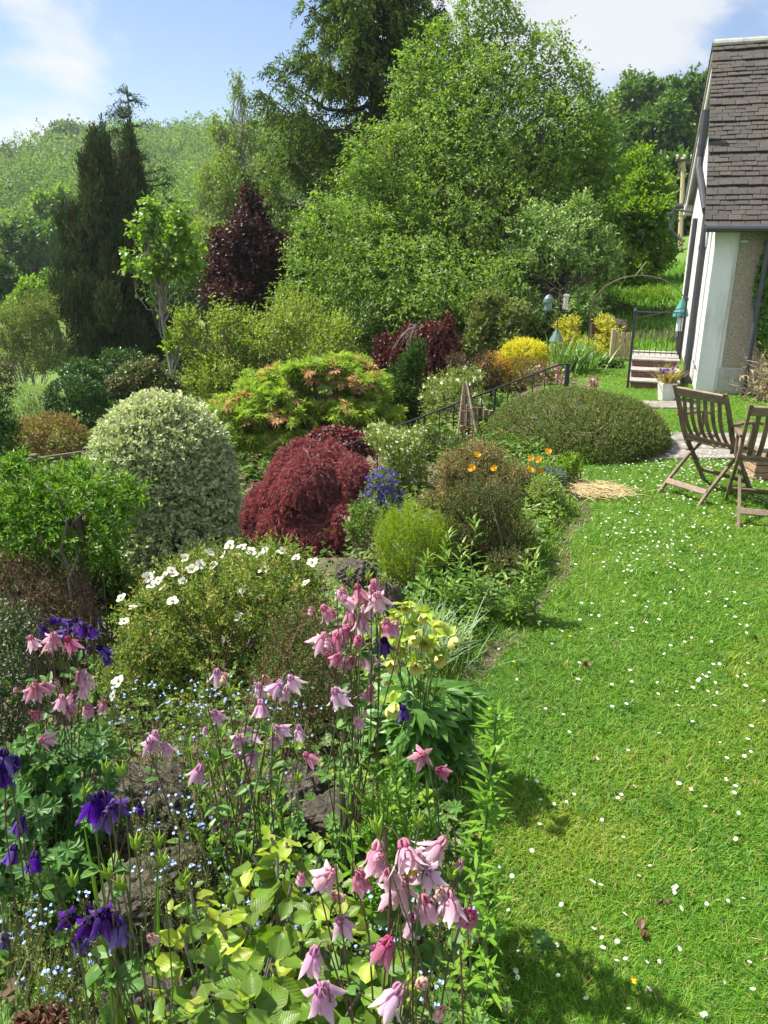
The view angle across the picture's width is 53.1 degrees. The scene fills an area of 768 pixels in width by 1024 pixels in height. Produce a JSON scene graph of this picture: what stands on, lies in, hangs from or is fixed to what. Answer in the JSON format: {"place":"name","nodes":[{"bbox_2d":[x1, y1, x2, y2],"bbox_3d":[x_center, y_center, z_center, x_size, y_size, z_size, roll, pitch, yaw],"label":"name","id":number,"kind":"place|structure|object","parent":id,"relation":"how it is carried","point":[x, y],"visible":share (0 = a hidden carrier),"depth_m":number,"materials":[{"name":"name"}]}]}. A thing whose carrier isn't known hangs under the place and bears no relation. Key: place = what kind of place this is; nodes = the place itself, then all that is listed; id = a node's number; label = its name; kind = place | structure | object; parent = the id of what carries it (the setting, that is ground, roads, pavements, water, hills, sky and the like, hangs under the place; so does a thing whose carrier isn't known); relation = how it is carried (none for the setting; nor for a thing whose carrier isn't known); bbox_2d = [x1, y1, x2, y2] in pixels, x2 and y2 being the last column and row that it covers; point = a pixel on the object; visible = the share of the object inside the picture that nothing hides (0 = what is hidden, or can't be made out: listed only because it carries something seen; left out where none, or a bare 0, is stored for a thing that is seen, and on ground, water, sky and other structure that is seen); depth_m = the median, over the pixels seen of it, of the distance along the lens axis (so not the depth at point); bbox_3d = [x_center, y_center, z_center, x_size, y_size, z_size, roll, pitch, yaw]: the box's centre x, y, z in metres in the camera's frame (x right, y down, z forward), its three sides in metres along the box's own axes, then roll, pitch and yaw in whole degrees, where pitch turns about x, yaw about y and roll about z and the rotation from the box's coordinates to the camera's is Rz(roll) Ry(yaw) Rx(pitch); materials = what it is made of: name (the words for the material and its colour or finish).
{"place":"outdoors","nodes":[
{"label":"outdoors","id":0,"kind":"place"},
{"bbox_2d":[0,161,689,1023],"bbox_3d":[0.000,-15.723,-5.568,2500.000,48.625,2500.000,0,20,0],"label":"ground","id":1,"kind":"structure","parent":0,"point":[488,659],"depth_m":4.40,"materials":[{"name":"soil"}]},
{"bbox_2d":[0,380,28,505],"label":"laurel shrub","id":2,"kind":"object","parent":1,"relation":"on","point":[9,429],"visible":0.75,"depth_m":9.00,"materials":[{"name":"green plant"}]},
{"bbox_2d":[0,273,53,358],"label":"valley tree","id":3,"kind":"object","parent":1,"relation":"on","point":[26,282],"visible":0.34,"depth_m":39.59,"materials":[{"name":"green plant"}]},
{"bbox_2d":[0,588,54,814],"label":"cotoneaster shrub","id":4,"kind":"object","parent":1,"relation":"on","point":[5,632],"visible":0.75,"depth_m":3.00,"materials":[{"name":"green plant"}]},
{"bbox_2d":[0,209,56,280],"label":"valley tree","id":5,"kind":"object","parent":1,"relation":"on","point":[27,253],"visible":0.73,"depth_m":61.04,"materials":[{"name":"green plant"}]},
{"bbox_2d":[2,380,64,475],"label":"silver ball shrub","id":6,"kind":"object","parent":1,"relation":"on","point":[38,390],"visible":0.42,"depth_m":12.33,"materials":[{"name":"green plant"}]},
{"bbox_2d":[0,283,78,464],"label":"willow shrub","id":7,"kind":"object","parent":1,"relation":"on","point":[38,355],"visible":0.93,"depth_m":17.86,"materials":[{"name":"green plant"}]},
{"bbox_2d":[11,999,70,1023],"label":"stonecrop","id":8,"kind":"object","parent":1,"relation":"on","point":[49,1016],"visible":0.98,"depth_m":1.75,"materials":[{"name":"brown plant"}]},
{"bbox_2d":[0,803,82,1020],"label":"columbine","id":9,"kind":"object","parent":1,"relation":"on","point":[36,866],"visible":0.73,"depth_m":1.93,"materials":[{"name":"purple plant"}]},
{"bbox_2d":[2,407,92,483],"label":"bronze shrub","id":10,"kind":"object","parent":1,"relation":"on","point":[79,430],"visible":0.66,"depth_m":10.35,"materials":[{"name":"brown plant"}]},
{"bbox_2d":[23,181,79,226],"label":"valley tree","id":11,"kind":"object","parent":1,"relation":"on","point":[39,207],"visible":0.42,"depth_m":88.38,"materials":[{"name":"green plant"}]},
{"bbox_2d":[0,740,105,1023],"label":"columbine","id":12,"kind":"object","parent":1,"relation":"on","point":[9,765],"visible":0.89,"depth_m":1.81,"materials":[{"name":"green plant"}]},
{"bbox_2d":[0,540,109,715],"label":"dead heather shrub","id":13,"kind":"object","parent":1,"relation":"on","point":[47,591],"visible":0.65,"depth_m":4.56,"materials":[{"name":"plant"}]},
{"bbox_2d":[0,628,127,906],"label":"columbine","id":14,"kind":"object","parent":1,"relation":"on","point":[52,640],"visible":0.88,"depth_m":2.51,"materials":[{"name":"pink plant"}]},
{"bbox_2d":[0,720,129,964],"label":"cranesbill","id":15,"kind":"object","parent":1,"relation":"on","point":[70,853],"visible":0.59,"depth_m":2.51,"materials":[{"name":"green plant"}]},
{"bbox_2d":[40,373,110,462],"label":"clipped ball shrub","id":16,"kind":"object","parent":1,"relation":"on","point":[71,382],"visible":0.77,"depth_m":11.77,"materials":[{"name":"green plant"}]},
{"bbox_2d":[35,614,115,888],"bbox_3d":[-1.231,0.887,2.854,0.422,1.270,0.665,-15,24,-35],"label":"columbine","id":17,"kind":"object","parent":1,"relation":"on","point":[81,630],"visible":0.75,"depth_m":2.64,"materials":[{"name":"purple plant"}]},
{"bbox_2d":[0,442,157,684],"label":"leafy shrub","id":18,"kind":"object","parent":1,"relation":"on","point":[49,490],"visible":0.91,"depth_m":4.65,"materials":[{"name":"green plant"}]},
{"bbox_2d":[42,110,155,413],"bbox_3d":[-8.141,-6.634,21.661,3.151,8.863,3.934,0,20,0],"label":"cypress tree","id":19,"kind":"object","parent":1,"relation":"on","point":[96,299],"visible":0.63,"depth_m":21.42,"materials":[{"name":"green plant"}]},
{"bbox_2d":[55,542,168,665],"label":"leafy shrub","id":20,"kind":"object","parent":1,"relation":"on","point":[112,593],"visible":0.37,"depth_m":5.01,"materials":[{"name":"green plant"}]},
{"bbox_2d":[81,809,161,1023],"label":"flower stems","id":21,"kind":"object","parent":1,"relation":"on","point":[121,1011],"visible":0.42,"depth_m":1.69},
{"bbox_2d":[50,337,213,406],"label":"laurel hedge","id":22,"kind":"object","parent":1,"relation":"on","point":[80,364],"visible":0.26,"depth_m":16.72,"materials":[{"name":"green plant"}]},
{"bbox_2d":[55,832,209,1023],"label":"columbine","id":23,"kind":"object","parent":1,"relation":"on","point":[105,926],"visible":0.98,"depth_m":1.40,"materials":[{"name":"green plant"}]},
{"bbox_2d":[46,719,236,977],"bbox_3d":[-0.763,1.083,2.308,0.544,1.048,0.468,12,23,31],"label":"columbine","id":24,"kind":"object","parent":1,"relation":"on","point":[151,742],"visible":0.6,"depth_m":2.21,"materials":[{"name":"pink plant"}]},
{"bbox_2d":[91,761,195,853],"bbox_3d":[-0.931,1.151,2.947,0.457,0.251,0.408,-8,21,-22],"label":"rock","id":25,"kind":"object","parent":1,"relation":"on","point":[140,773],"visible":0.45,"depth_m":2.90,"materials":[{"name":"stone"}]},
{"bbox_2d":[104,354,184,441],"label":"pieris shrub","id":26,"kind":"object","parent":1,"relation":"on","point":[143,376],"visible":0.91,"depth_m":12.84,"materials":[{"name":"green plant"}]},
{"bbox_2d":[75,758,214,1023],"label":"columbine","id":27,"kind":"object","parent":1,"relation":"on","point":[99,811],"visible":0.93,"depth_m":1.55,"materials":[{"name":"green plant"}]},
{"bbox_2d":[114,112,182,385],"bbox_3d":[-7.430,-7.595,23.956,2.316,9.175,3.290,0,20,0],"label":"cypress tree","id":28,"kind":"object","parent":1,"relation":"on","point":[128,154],"visible":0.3,"depth_m":23.62,"materials":[{"name":"green plant"}]},
{"bbox_2d":[96,972,209,1023],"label":"rock","id":29,"kind":"object","parent":1,"relation":"on","point":[137,999],"visible":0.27,"depth_m":1.96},
{"bbox_2d":[103,83,209,376],"bbox_3d":[-9.045,-9.774,28.598,5.008,10.847,5.309,-10,22,-26],"label":"cedar tree","id":30,"kind":"object","parent":1,"relation":"on","point":[128,110],"visible":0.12,"depth_m":27.40,"materials":[{"name":"green plant"}]},
{"bbox_2d":[112,191,209,380],"bbox_3d":[-4.197,-3.629,14.889,1.755,4.841,1.668,0,20,0],"label":"slender tree","id":31,"kind":"object","parent":1,"relation":"on","point":[175,230],"visible":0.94,"depth_m":14.45,"materials":[{"name":"green plant"}]},
{"bbox_2d":[77,387,245,612],"bbox_3d":[-1.712,-0.036,6.000,1.283,1.862,1.433,0,20,0],"label":"variegated dome shrub","id":32,"kind":"object","parent":1,"relation":"on","point":[200,440],"visible":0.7,"depth_m":5.58,"materials":[{"name":"green plant"}]},
{"bbox_2d":[168,241,232,352],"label":"valley tree","id":33,"kind":"object","parent":1,"relation":"on","point":[189,288],"visible":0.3,"depth_m":39.31,"materials":[{"name":"green plant"}]},
{"bbox_2d":[85,529,335,723],"bbox_3d":[-0.952,0.584,4.191,1.399,0.956,1.119,-9,21,-23],"label":"rock rose shrub","id":34,"kind":"object","parent":1,"relation":"on","point":[239,584],"visible":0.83,"depth_m":4.08,"materials":[{"name":"green plant"}]},
{"bbox_2d":[187,67,290,348],"bbox_3d":[-7.287,-13.912,36.146,5.516,13.056,4.498,-11,22,-28],"label":"birch tree","id":35,"kind":"object","parent":1,"relation":"on","point":[221,189],"visible":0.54,"depth_m":35.65,"materials":[{"name":"green plant"}]},
{"bbox_2d":[179,724,307,918],"bbox_3d":[-0.473,1.073,2.565,0.460,0.844,0.261,0,20,0],"label":"phlox","id":36,"kind":"object","parent":1,"relation":"on","point":[216,760],"visible":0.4,"depth_m":2.53,"materials":[{"name":"green plant"}]},
{"bbox_2d":[209,779,280,862],"bbox_3d":[-0.494,1.162,2.907,0.327,0.254,0.390,-1,21,11],"label":"rock","id":37,"kind":"object","parent":1,"relation":"on","point":[247,808],"visible":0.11,"depth_m":2.81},
{"bbox_2d":[194,174,310,347],"bbox_3d":[-3.475,-5.610,20.291,2.936,6.156,2.426,-11,22,-29],"label":"copper beech tree","id":38,"kind":"object","parent":1,"relation":"on","point":[245,258],"visible":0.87,"depth_m":19.58,"materials":[{"name":"purple plant"}]},
{"bbox_2d":[0,675,509,1023],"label":"forget me nots","id":39,"kind":"object","parent":1,"relation":"on","point":[43,989],"visible":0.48,"depth_m":2.17,"materials":[{"name":"blue plant"}]},
{"bbox_2d":[177,663,345,1013],"bbox_3d":[-0.357,0.955,2.190,0.549,1.227,0.691,0,20,0],"label":"columbine","id":40,"kind":"object","parent":1,"relation":"on","point":[249,738],"visible":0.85,"depth_m":2.09,"materials":[{"name":"pink plant"}]},
{"bbox_2d":[163,282,367,403],"bbox_3d":[-2.199,-2.845,14.169,3.436,2.657,2.966,8,21,22],"label":"hazel shrub","id":41,"kind":"object","parent":1,"relation":"on","point":[275,344],"visible":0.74,"depth_m":13.75,"materials":[{"name":"green plant"}]},
{"bbox_2d":[130,824,431,1023],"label":"hydrangea","id":42,"kind":"object","parent":1,"relation":"on","point":[236,984],"visible":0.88,"depth_m":1.57,"materials":[{"name":"green plant"}]},
{"bbox_2d":[0,368,579,1023],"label":"ground cover","id":43,"kind":"object","parent":1,"relation":"on","point":[248,468],"visible":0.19,"depth_m":3.99,"materials":[{"name":"green plant"}]},
{"bbox_2d":[91,843,216,955],"bbox_3d":[-0.728,1.174,2.354,0.300,0.232,0.409,6,20,16],"label":"rock","id":44,"kind":"object","parent":43,"relation":"on","point":[137,919],"visible":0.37,"depth_m":2.27,"materials":[{"name":"stone"}]},
{"bbox_2d":[299,786,361,837],"bbox_3d":[-0.172,1.019,2.629,0.195,0.149,0.193,11,22,29],"label":"rock","id":45,"kind":"object","parent":43,"relation":"on","point":[316,810],"visible":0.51,"depth_m":2.59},
{"bbox_2d":[234,594,355,770],"bbox_3d":[-0.391,0.744,3.433,0.551,0.714,0.635,0,20,0],"label":"heath shrub","id":46,"kind":"object","parent":1,"relation":"on","point":[286,664],"visible":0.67,"depth_m":3.34,"materials":[{"name":"green plant"}]},
{"bbox_2d":[268,761,338,828],"bbox_3d":[-0.290,1.048,2.819,0.282,0.258,0.298,-1,20,-2],"label":"rock","id":47,"kind":"object","parent":1,"relation":"on","point":[311,782],"visible":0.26,"depth_m":2.74,"materials":[{"name":"stone"}]},
{"bbox_2d":[202,349,408,457],"bbox_3d":[-1.032,-1.280,9.858,2.729,1.579,1.655,0,20,0],"label":"golden maple shrub","id":48,"kind":"object","parent":1,"relation":"on","point":[269,410],"visible":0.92,"depth_m":9.51,"materials":[{"name":"green plant"}]},
{"bbox_2d":[236,435,381,565],"bbox_3d":[-0.717,-0.040,7.070,1.513,1.255,1.587,0,20,0],"label":"red maple shrub","id":49,"kind":"object","parent":1,"relation":"on","point":[306,490],"visible":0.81,"depth_m":6.61,"materials":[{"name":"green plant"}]},
{"bbox_2d":[304,424,376,461],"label":"maroon maple shrub","id":50,"kind":"object","parent":1,"relation":"on","point":[342,435],"visible":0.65,"depth_m":8.07,"materials":[{"name":"red plant"}]},
{"bbox_2d":[0,79,700,231],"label":"hillside woods","id":51,"kind":"object","parent":1,"relation":"on","point":[182,147],"visible":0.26,"depth_m":145.98,"materials":[{"name":"green plant"}]},
{"bbox_2d":[274,567,437,950],"bbox_3d":[-0.086,0.764,2.364,0.559,1.326,0.589,0,20,0],"label":"columbine","id":52,"kind":"object","parent":1,"relation":"on","point":[376,600],"visible":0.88,"depth_m":2.16,"materials":[{"name":"pink plant"}]},
{"bbox_2d":[335,558,377,591],"bbox_3d":[-0.178,0.414,5.014,0.279,0.238,0.265,12,23,30],"label":"rock","id":53,"kind":"object","parent":1,"relation":"on","point":[361,567],"visible":0.79,"depth_m":4.93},
{"bbox_2d":[340,490,385,566],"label":"leafy shrub","id":54,"kind":"object","parent":1,"relation":"on","point":[355,517],"visible":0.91,"depth_m":5.87,"materials":[{"name":"green plant"}]},
{"bbox_2d":[224,0,522,351],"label":"spruce tree","id":55,"kind":"object","parent":1,"relation":"on","point":[355,42],"visible":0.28,"depth_m":20.96,"materials":[{"name":"green plant"}]},
{"bbox_2d":[336,762,420,972],"bbox_3d":[-0.007,1.069,2.256,0.280,0.809,0.245,0,20,0],"label":"phlox","id":56,"kind":"object","parent":1,"relation":"on","point":[371,908],"visible":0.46,"depth_m":2.19,"materials":[{"name":"green plant"}]},
{"bbox_2d":[360,463,405,543],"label":"violet flower clump","id":57,"kind":"object","parent":1,"relation":"on","point":[388,488],"visible":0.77,"depth_m":6.25,"materials":[{"name":"blue plant"}]},
{"bbox_2d":[295,810,491,1023],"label":"columbine","id":58,"kind":"object","parent":1,"relation":"on","point":[412,862],"visible":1,"depth_m":1.34,"materials":[{"name":"pink plant"}]},
{"bbox_2d":[317,292,470,354],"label":"bank shrub","id":59,"kind":"object","parent":1,"relation":"on","point":[365,321],"visible":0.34,"depth_m":15.77,"materials":[{"name":"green plant"}]},
{"bbox_2d":[362,417,430,506],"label":"white flowered shrub","id":60,"kind":"object","parent":1,"relation":"on","point":[396,447],"visible":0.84,"depth_m":7.24,"materials":[{"name":"green plant"}]},
{"bbox_2d":[349,733,446,942],"bbox_3d":[0.034,1.031,2.296,0.307,0.827,0.205,9,22,25],"label":"lily","id":61,"kind":"object","parent":1,"relation":"on","point":[404,797],"visible":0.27,"depth_m":2.23,"materials":[{"name":"green plant"}]},
{"bbox_2d":[348,699,463,878],"bbox_3d":[0.028,0.909,2.571,0.453,0.820,0.305,6,20,15],"label":"columbine","id":62,"kind":"object","parent":1,"relation":"on","point":[454,807],"visible":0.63,"depth_m":2.63,"materials":[{"name":"green plant"}]},
{"bbox_2d":[383,332,436,431],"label":"dwarf cypress shrub","id":63,"kind":"object","parent":1,"relation":"on","point":[410,373],"visible":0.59,"depth_m":10.88,"materials":[{"name":"plant"}]},
{"bbox_2d":[366,493,459,600],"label":"feathery shrub","id":64,"kind":"object","parent":1,"relation":"on","point":[413,532],"visible":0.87,"depth_m":4.85,"materials":[{"name":"green plant"}]},
{"bbox_2d":[368,310,464,402],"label":"weeping beech tree","id":65,"kind":"object","parent":1,"relation":"on","point":[441,345],"visible":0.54,"depth_m":12.78,"materials":[{"name":"purple plant"}]},
{"bbox_2d":[343,601,497,799],"bbox_3d":[0.141,0.679,3.032,0.521,0.848,0.534,-14,24,-34],"label":"hellebore","id":66,"kind":"object","parent":1,"relation":"on","point":[450,717],"visible":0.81,"depth_m":2.94,"materials":[{"name":"green plant"}]},
{"bbox_2d":[361,591,528,678],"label":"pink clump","id":67,"kind":"object","parent":1,"relation":"on","point":[428,629],"visible":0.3,"depth_m":3.95,"materials":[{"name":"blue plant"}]},
{"bbox_2d":[260,0,635,358],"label":"cherry tree","id":68,"kind":"object","parent":1,"relation":"on","point":[480,233],"visible":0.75,"depth_m":17.56,"materials":[{"name":"green plant"}]},
{"bbox_2d":[407,418,493,461],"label":"leafy ground plant","id":69,"kind":"object","parent":1,"relation":"on","point":[433,435],"visible":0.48,"depth_m":8.32,"materials":[{"name":"green plant"}]},
{"bbox_2d":[416,362,488,432],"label":"olearia shrub","id":70,"kind":"object","parent":1,"relation":"on","point":[443,385],"visible":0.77,"depth_m":10.19,"materials":[{"name":"green plant"}]},
{"bbox_2d":[345,363,569,467],"bbox_3d":[0.974,-1.020,8.905,3.505,1.081,0.053,-15,24,-36],"label":"iron railing","id":71,"kind":"object","parent":1,"relation":"on","point":[567,374],"visible":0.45,"depth_m":9.00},
{"bbox_2d":[413,435,532,524],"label":"heath shrub","id":72,"kind":"object","parent":1,"relation":"on","point":[459,458],"visible":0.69,"depth_m":6.39,"materials":[{"name":"brown plant"}]},
{"bbox_2d":[443,348,506,403],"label":"berberis shrub","id":73,"kind":"object","parent":1,"relation":"on","point":[458,359],"visible":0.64,"depth_m":11.93,"materials":[{"name":"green plant"}]},
{"bbox_2d":[439,850,516,1023],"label":"lily","id":74,"kind":"object","parent":1,"relation":"on","point":[477,982],"visible":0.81,"depth_m":1.64,"materials":[{"name":"green plant"}]},
{"bbox_2d":[442,696,515,907],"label":"lily","id":75,"kind":"object","parent":1,"relation":"on","point":[486,800],"visible":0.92,"depth_m":2.22,"materials":[{"name":"green plant"}]},
{"bbox_2d":[416,473,542,596],"bbox_3d":[0.616,0.186,5.046,0.836,0.853,0.818,0,20,0],"label":"dark heath shrub","id":76,"kind":"object","parent":1,"relation":"on","point":[477,498],"visible":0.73,"depth_m":5.01,"materials":[{"name":"green plant"}]},
{"bbox_2d":[405,744,557,959],"bbox_3d":[0.217,0.981,2.227,0.439,0.899,0.493,-6,20,-17],"label":"columbine","id":77,"kind":"object","parent":1,"relation":"on","point":[543,942],"visible":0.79,"depth_m":2.10,"materials":[{"name":"pink plant"}]},
{"bbox_2d":[413,513,550,626],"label":"willow herb","id":78,"kind":"object","parent":1,"relation":"on","point":[516,610],"visible":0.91,"depth_m":4.33,"materials":[{"name":"green plant"}]},
{"bbox_2d":[458,285,534,368],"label":"lilac shrub","id":79,"kind":"object","parent":1,"relation":"on","point":[485,333],"visible":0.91,"depth_m":14.79,"materials":[{"name":"green plant"}]},
{"bbox_2d":[498,336,551,381],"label":"golden shrub","id":80,"kind":"object","parent":1,"relation":"on","point":[531,343],"visible":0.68,"depth_m":12.85,"materials":[{"name":"yellow plant"}]},
{"bbox_2d":[498,353,560,393],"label":"nandina shrub","id":81,"kind":"object","parent":1,"relation":"on","point":[530,379],"visible":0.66,"depth_m":12.25,"materials":[{"name":"red plant"}]},
{"bbox_2d":[524,471,573,516],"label":"box shrub","id":82,"kind":"object","parent":1,"relation":"on","point":[540,480],"visible":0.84,"depth_m":6.03,"materials":[{"name":"green plant"}]},
{"bbox_2d":[478,186,631,339],"bbox_3d":[3.641,-5.181,16.352,3.236,3.312,2.463,0,20,0],"label":"whitebeam tree","id":83,"kind":"object","parent":1,"relation":"on","point":[573,237],"visible":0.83,"depth_m":16.13,"materials":[{"name":"green plant"}]},
{"bbox_2d":[522,332,621,377],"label":"iris clump","id":84,"kind":"object","parent":1,"relation":"on","point":[582,358],"visible":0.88,"depth_m":12.35,"materials":[{"name":"green plant"}]},
{"bbox_2d":[589,64,673,131],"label":"hill tree","id":85,"kind":"object","parent":1,"relation":"on","point":[637,90],"visible":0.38,"depth_m":66.55,"materials":[{"name":"green plant"}]},
{"bbox_2d":[591,139,685,288],"bbox_3d":[7.733,-9.119,23.780,3.474,4.579,3.141,0,20,0],"label":"maple tree","id":86,"kind":"object","parent":1,"relation":"on","point":[650,204],"visible":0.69,"depth_m":23.39,"materials":[{"name":"green plant"}]},
{"bbox_2d":[619,86,696,169],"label":"hill tree","id":87,"kind":"object","parent":1,"relation":"on","point":[663,122],"visible":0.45,"depth_m":54.69,"materials":[{"name":"green plant"}]},
{"bbox_2d":[655,143,692,235],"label":"hill tree","id":88,"kind":"object","parent":1,"relation":"on","point":[668,161],"visible":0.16,"depth_m":39.00,"materials":[{"name":"green plant"}]},
{"bbox_2d":[666,62,707,132],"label":"hill tree","id":89,"kind":"object","parent":1,"relation":"on","point":[692,89],"visible":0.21,"depth_m":60.52,"materials":[{"name":"green plant"}]},
{"bbox_2d":[667,36,767,396],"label":"cottage","id":90,"kind":"structure","parent":1,"relation":"on","point":[724,204],"depth_m":10.68,"materials":[{"name":"white paint"}]},
{"bbox_2d":[751,236,767,365],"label":"ivy","id":91,"kind":"object","parent":90,"relation":"attached to","point":[762,334],"visible":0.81,"depth_m":10.28,"materials":[{"name":"green plant"}]},
{"bbox_2d":[725,341,767,402],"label":"dry shrub","id":92,"kind":"object","parent":1,"relation":"on","point":[761,391],"visible":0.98,"depth_m":10.26,"materials":[{"name":"brown plant"}]},
{"bbox_2d":[0,0,767,148],"label":"sky","id":93,"kind":"structure","parent":0,"point":[59,58],"materials":[{"name":"blue"}]},
{"bbox_2d":[375,257,767,1023],"bbox_3d":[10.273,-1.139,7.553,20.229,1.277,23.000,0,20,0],"label":"lawn","id":94,"kind":"structure","parent":0,"point":[610,379],"depth_m":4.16,"materials":[{"name":"plant"}]},
{"bbox_2d":[484,385,673,464],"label":"mound shrub","id":95,"kind":"object","parent":94,"relation":"on","point":[643,417],"visible":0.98,"depth_m":7.78,"materials":[{"name":"green plant"}]},
{"bbox_2d":[549,311,624,357],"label":"azalea shrub","id":96,"kind":"object","parent":94,"relation":"on","point":[571,328],"visible":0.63,"depth_m":14.30,"materials":[{"name":"plant"}]},
{"bbox_2d":[558,479,666,501],"bbox_3d":[1.848,-0.202,6.552,1.157,0.111,0.557,4,20,12],"label":"straw heap","id":97,"kind":"object","parent":94,"relation":"on","point":[592,489],"visible":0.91,"depth_m":6.50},
{"bbox_2d":[629,350,679,388],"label":"garden steps","id":98,"kind":"structure","parent":94,"relation":"on","point":[642,367],"depth_m":11.57,"materials":[{"name":"white brick"}]},
{"bbox_2d":[626,296,688,387],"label":"iron gate","id":99,"kind":"structure","parent":94,"relation":"on","point":[635,311],"depth_m":11.55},
{"bbox_2d":[657,385,763,506],"bbox_3d":[2.734,-0.592,6.435,0.704,0.920,0.550,-12,23,-30],"label":"folding chair","id":100,"kind":"object","parent":94,"relation":"on","point":[700,436],"visible":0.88,"depth_m":6.33,"materials":[{"name":"brown wood"}]},
{"bbox_2d":[724,404,767,527],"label":"folding chair","id":101,"kind":"object","parent":94,"relation":"on","point":[749,455],"visible":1,"depth_m":5.84,"materials":[{"name":"brown wood"}]},
{"bbox_2d":[635,400,767,459],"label":"stone path","id":102,"kind":"structure","parent":0,"point":[677,452],"depth_m":7.93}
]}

